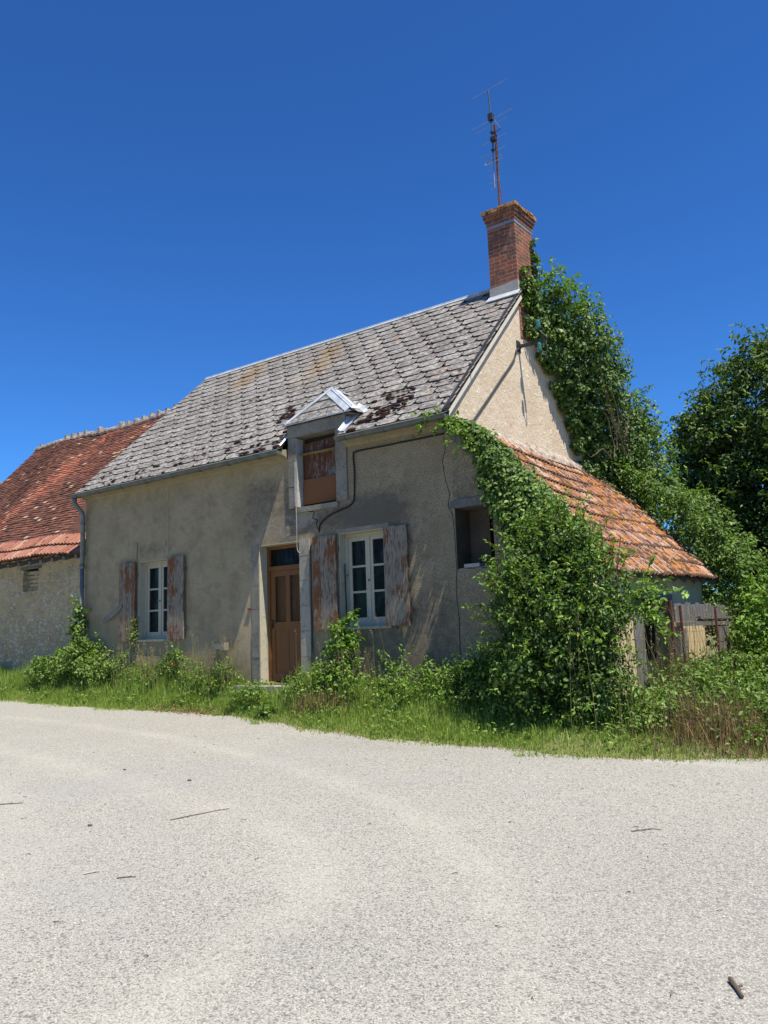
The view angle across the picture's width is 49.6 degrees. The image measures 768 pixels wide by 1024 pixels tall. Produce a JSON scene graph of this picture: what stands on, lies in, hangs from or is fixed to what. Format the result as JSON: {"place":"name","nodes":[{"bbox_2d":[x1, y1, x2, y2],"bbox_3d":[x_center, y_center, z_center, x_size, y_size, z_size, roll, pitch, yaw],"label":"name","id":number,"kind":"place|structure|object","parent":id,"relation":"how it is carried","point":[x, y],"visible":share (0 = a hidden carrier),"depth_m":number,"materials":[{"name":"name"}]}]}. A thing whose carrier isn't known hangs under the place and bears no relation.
{"place":"outdoors","nodes":[
{"label":"outdoors","id":0,"kind":"place"},
{"bbox_2d":[0,701,767,1023],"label":"road","id":1,"kind":"structure","parent":0,"point":[38,737],"depth_m":4.92,"materials":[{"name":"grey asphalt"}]},
{"bbox_2d":[108,699,233,718],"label":"leaf litter","id":2,"kind":"object","parent":1,"relation":"on","point":[190,710],"visible":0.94,"depth_m":13.59,"materials":[{"name":"brown plant"}]},
{"bbox_2d":[170,808,228,820],"bbox_3d":[-1.478,2.422,6.674,0.510,0.024,0.035,4,-11,-37],"label":"twig","id":3,"kind":"object","parent":1,"relation":"on","point":[197,814],"visible":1,"depth_m":6.66,"materials":[{"name":"brown wood"}]},
{"bbox_2d":[21,738,718,999],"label":"straw litter","id":4,"kind":"object","parent":1,"relation":"on","point":[370,823],"visible":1,"depth_m":5.42,"materials":[{"name":"beige plant"}]},
{"bbox_2d":[0,698,764,763],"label":"sparse grass","id":5,"kind":"structure","parent":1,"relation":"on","point":[299,725],"depth_m":9.92,"materials":[{"name":"green plant"}]},
{"bbox_2d":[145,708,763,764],"bbox_3d":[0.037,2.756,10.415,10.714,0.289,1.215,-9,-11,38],"label":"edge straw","id":6,"kind":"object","parent":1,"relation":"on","point":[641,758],"visible":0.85,"depth_m":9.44,"materials":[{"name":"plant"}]},
{"bbox_2d":[511,750,529,756],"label":"weed tuft","id":7,"kind":"object","parent":1,"relation":"on","point":[521,755],"visible":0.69,"depth_m":8.67,"materials":[{"name":"green plant"}]},
{"bbox_2d":[728,976,743,997],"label":"twig","id":8,"kind":"object","parent":1,"relation":"on","point":[731,980],"visible":1,"depth_m":3.40,"materials":[{"name":"wood"}]},
{"bbox_2d":[0,0,767,614],"label":"sky","id":9,"kind":"structure","parent":0,"point":[192,191],"materials":[{"name":"blue"}]},
{"bbox_2d":[0,626,767,759],"bbox_3d":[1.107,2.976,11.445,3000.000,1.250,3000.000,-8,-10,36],"label":"ground","id":10,"kind":"structure","parent":0,"point":[582,743],"depth_m":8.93,"materials":[{"name":"green plant"}]},
{"bbox_2d":[20,632,119,689],"bbox_3d":[-6.245,3.048,16.498,3.025,1.283,0.956,-8,-10,36],"label":"bramble bush","id":11,"kind":"object","parent":10,"relation":"on","point":[88,667],"visible":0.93,"depth_m":16.25,"materials":[{"name":"green plant"}]},
{"bbox_2d":[0,404,176,672],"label":"stone barn","id":12,"kind":"structure","parent":10,"relation":"on","point":[40,519],"depth_m":19.65,"materials":[{"name":"grey"}]},
{"bbox_2d":[106,641,217,692],"bbox_3d":[-4.111,2.857,15.001,2.834,1.016,0.682,-8,-10,36],"label":"nettle patch","id":13,"kind":"object","parent":10,"relation":"on","point":[176,657],"visible":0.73,"depth_m":14.81,"materials":[{"name":"green plant"}]},
{"bbox_2d":[198,656,267,701],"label":"step weeds","id":14,"kind":"object","parent":10,"relation":"on","point":[251,691],"visible":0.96,"depth_m":13.82,"materials":[{"name":"green plant"}]},
{"bbox_2d":[253,700,281,718],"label":"roadside weed","id":15,"kind":"object","parent":10,"relation":"on","point":[263,711],"visible":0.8,"depth_m":12.28,"materials":[{"name":"green plant"}]},
{"bbox_2d":[273,685,369,718],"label":"withered weeds","id":16,"kind":"object","parent":10,"relation":"on","point":[321,696],"visible":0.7,"depth_m":11.83,"materials":[{"name":"green plant"}]},
{"bbox_2d":[69,200,593,693],"bbox_3d":[-0.991,-0.571,16.848,9.244,8.775,6.080,-8,-10,36],"label":"farmhouse","id":17,"kind":"object","parent":10,"relation":"on","point":[251,472],"visible":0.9,"depth_m":14.26,"materials":[{"name":"grey paint"}]},
{"bbox_2d":[63,595,91,659],"bbox_3d":[-6.133,2.391,16.766,0.549,1.470,0.699,3,-10,-31],"label":"wall creeper","id":18,"kind":"object","parent":17,"relation":"attached to","point":[76,629],"depth_m":16.79,"materials":[{"name":"green plant"}]},
{"bbox_2d":[101,604,122,622],"bbox_3d":[-5.330,2.001,16.308,0.595,0.356,0.032,-7,-10,32],"label":"wooden slat","id":19,"kind":"object","parent":17,"relation":"attached to","point":[107,618],"visible":1,"depth_m":16.30,"materials":[{"name":"grey wood"}]},
{"bbox_2d":[124,617,139,667],"bbox_3d":[-4.786,2.487,15.834,0.316,0.990,0.293,-1,-8,-4],"label":"shutter creeper","id":20,"kind":"object","parent":17,"relation":"attached to","point":[131,635],"visible":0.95,"depth_m":15.81,"materials":[{"name":"green plant"}]},
{"bbox_2d":[135,559,171,641],"bbox_3d":[-4.284,1.689,15.836,1.040,1.535,0.295,-8,-10,36],"label":"window","id":21,"kind":"structure","parent":17,"relation":"in","point":[151,628],"depth_m":16.04,"materials":[{"name":"white paint"}]},
{"bbox_2d":[166,488,168,556],"bbox_3d":[-4.088,0.209,15.678,0.010,1.342,0.061,-8,-10,36],"label":"wall wire","id":22,"kind":"object","parent":17,"relation":"attached to","point":[168,521],"depth_m":15.72,"materials":[{"name":"black"}]},
{"bbox_2d":[259,541,300,681],"bbox_3d":[-1.641,1.677,13.867,0.927,2.299,0.293,-8,-10,36],"label":"door","id":23,"kind":"structure","parent":17,"relation":"in","point":[279,586],"depth_m":14.00,"materials":[{"name":"brown paint"}]},
{"bbox_2d":[296,508,304,552],"bbox_3d":[-1.377,0.265,13.594,0.190,0.808,0.056,-8,-10,36],"label":"hanging string","id":24,"kind":"object","parent":17,"relation":"hanging from","point":[296,531],"visible":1,"depth_m":13.62,"materials":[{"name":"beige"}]},
{"bbox_2d":[336,523,391,629],"bbox_3d":[-0.245,1.013,12.858,1.035,1.580,0.295,-8,-10,36],"label":"window","id":25,"kind":"structure","parent":17,"relation":"in","point":[351,596],"depth_m":13.03,"materials":[{"name":"white paint"}]},
{"bbox_2d":[318,433,443,531],"bbox_3d":[-0.092,-0.417,12.749,2.473,1.210,0.034,-8,-10,36],"label":"power cable","id":26,"kind":"object","parent":17,"relation":"attached to","point":[354,469],"visible":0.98,"depth_m":13.00,"materials":[{"name":"black plastic"}]},
{"bbox_2d":[472,79,509,204],"bbox_3d":[2.021,-6.500,15.327,0.898,2.844,0.103,-9,-11,38],"label":"tv antenna","id":27,"kind":"object","parent":17,"relation":"attached to","point":[490,116],"visible":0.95,"depth_m":15.33,"materials":[{"name":"metal"}]},
{"bbox_2d":[471,348,520,421],"bbox_3d":[1.813,-2.054,13.341,0.042,1.703,1.813,-8,-10,36],"label":"roof cable","id":28,"kind":"object","parent":17,"relation":"attached to","point":[494,389],"visible":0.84,"depth_m":13.33,"materials":[{"name":"black plastic"}]},
{"bbox_2d":[411,405,607,568],"bbox_3d":[1.635,-0.390,11.312,2.735,2.482,0.900,-8,-10,36],"label":"verge ivy","id":29,"kind":"object","parent":17,"relation":"attached to","point":[508,482],"visible":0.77,"depth_m":11.18,"materials":[{"name":"green plant"}]},
{"bbox_2d":[516,319,547,355],"bbox_3d":[2.477,-2.890,14.014,0.553,0.631,0.161,-9,-11,38],"label":"insulator bracket","id":30,"kind":"object","parent":17,"relation":"attached to","point":[537,342],"visible":1,"depth_m":13.90,"materials":[{"name":"metal"}]},
{"bbox_2d":[519,238,680,518],"bbox_3d":[3.976,-2.288,16.478,2.390,4.920,5.636,-8,-10,36],"label":"gable ivy","id":31,"kind":"object","parent":17,"relation":"attached to","point":[571,335],"visible":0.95,"depth_m":15.38,"materials":[{"name":"green plant"}]},
{"bbox_2d":[319,608,365,688],"bbox_3d":[-0.616,2.084,12.461,0.681,1.254,0.687,3,-10,-31],"label":"sapling weed","id":32,"kind":"object","parent":10,"relation":"on","point":[345,637],"visible":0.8,"depth_m":12.38,"materials":[{"name":"green plant"}]},
{"bbox_2d":[0,673,767,751],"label":"broadleaf weeds","id":33,"kind":"object","parent":10,"relation":"on","point":[609,733],"visible":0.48,"depth_m":10.58,"materials":[{"name":"green plant"}]},
{"bbox_2d":[0,657,767,745],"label":"tall grass","id":34,"kind":"structure","parent":10,"relation":"on","point":[136,691],"depth_m":12.09,"materials":[{"name":"green plant"}]},
{"bbox_2d":[278,644,496,714],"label":"weed bank","id":35,"kind":"structure","parent":10,"relation":"on","point":[446,674],"depth_m":11.54,"materials":[{"name":"green plant"}]},
{"bbox_2d":[106,601,743,745],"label":"seed grass","id":36,"kind":"structure","parent":10,"relation":"on","point":[651,649],"depth_m":10.61,"materials":[{"name":"green plant"}]},
{"bbox_2d":[443,644,533,721],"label":"corner weeds","id":37,"kind":"object","parent":10,"relation":"on","point":[458,673],"visible":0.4,"depth_m":10.66,"materials":[{"name":"green plant"}]},
{"bbox_2d":[461,487,689,728],"bbox_3d":[2.279,1.318,10.038,2.723,3.298,1.920,-4,-9,13],"label":"overgrown shrub","id":38,"kind":"object","parent":10,"relation":"on","point":[543,660],"visible":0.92,"depth_m":9.86,"materials":[{"name":"green plant"}]},
{"bbox_2d":[441,428,720,694],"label":"tiled outbuilding","id":39,"kind":"structure","parent":10,"relation":"on","point":[632,525],"depth_m":12.65,"materials":[{"name":"orange tile"}]},
{"bbox_2d":[669,600,678,687],"bbox_3d":[3.838,1.883,10.959,0.042,1.438,0.035,-8,-10,36],"label":"fence stake","id":40,"kind":"object","parent":10,"relation":"on","point":[671,619],"visible":0.57,"depth_m":11.00,"materials":[{"name":"wood"}]},
{"bbox_2d":[591,640,767,749],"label":"roadside undergrowth","id":41,"kind":"object","parent":10,"relation":"on","point":[746,679],"visible":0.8,"depth_m":9.61,"materials":[{"name":"green plant"}]},
{"bbox_2d":[595,674,767,759],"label":"dry grass","id":42,"kind":"structure","parent":10,"relation":"on","point":[707,734],"depth_m":8.58,"materials":[{"name":"brown plant"}]},
{"bbox_2d":[678,606,687,673],"bbox_3d":[4.078,1.956,11.272,0.046,1.367,0.035,-8,-10,36],"label":"fence stake","id":43,"kind":"object","parent":10,"relation":"on","point":[681,625],"visible":0.53,"depth_m":11.31,"materials":[{"name":"wood"}]},
{"bbox_2d":[601,453,767,666],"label":"creeper mass","id":44,"kind":"object","parent":10,"relation":"on","point":[696,530],"visible":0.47,"depth_m":15.27,"materials":[{"name":"green plant"}]},
{"bbox_2d":[673,602,732,680],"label":"plank gate","id":45,"kind":"structure","parent":10,"relation":"on","point":[699,611],"depth_m":12.71,"materials":[{"name":"grey wood"}]},
{"bbox_2d":[655,322,767,664],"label":"creeper clad tree","id":46,"kind":"object","parent":10,"relation":"on","point":[724,462],"visible":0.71,"depth_m":18.89,"materials":[{"name":"green plant"}]},
{"bbox_2d":[714,608,721,678],"bbox_3d":[5.033,2.119,12.483,0.030,1.340,0.035,-8,-10,36],"label":"fence stake","id":47,"kind":"object","parent":10,"relation":"on","point":[716,627],"visible":0.5,"depth_m":12.52,"materials":[{"name":"wood"}]},
{"bbox_2d":[664,605,740,692],"bbox_3d":[4.752,1.988,12.112,0.024,1.230,3.752,-8,-10,36],"label":"wire fence","id":48,"kind":"object","parent":47,"relation":"attached to","point":[699,634],"visible":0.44,"depth_m":11.70,"materials":[{"name":"metal"}]},
{"bbox_2d":[711,560,767,690],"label":"bramble thicket","id":49,"kind":"object","parent":10,"relation":"on","point":[750,630],"visible":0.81,"depth_m":12.93,"materials":[{"name":"green plant"}]}
]}

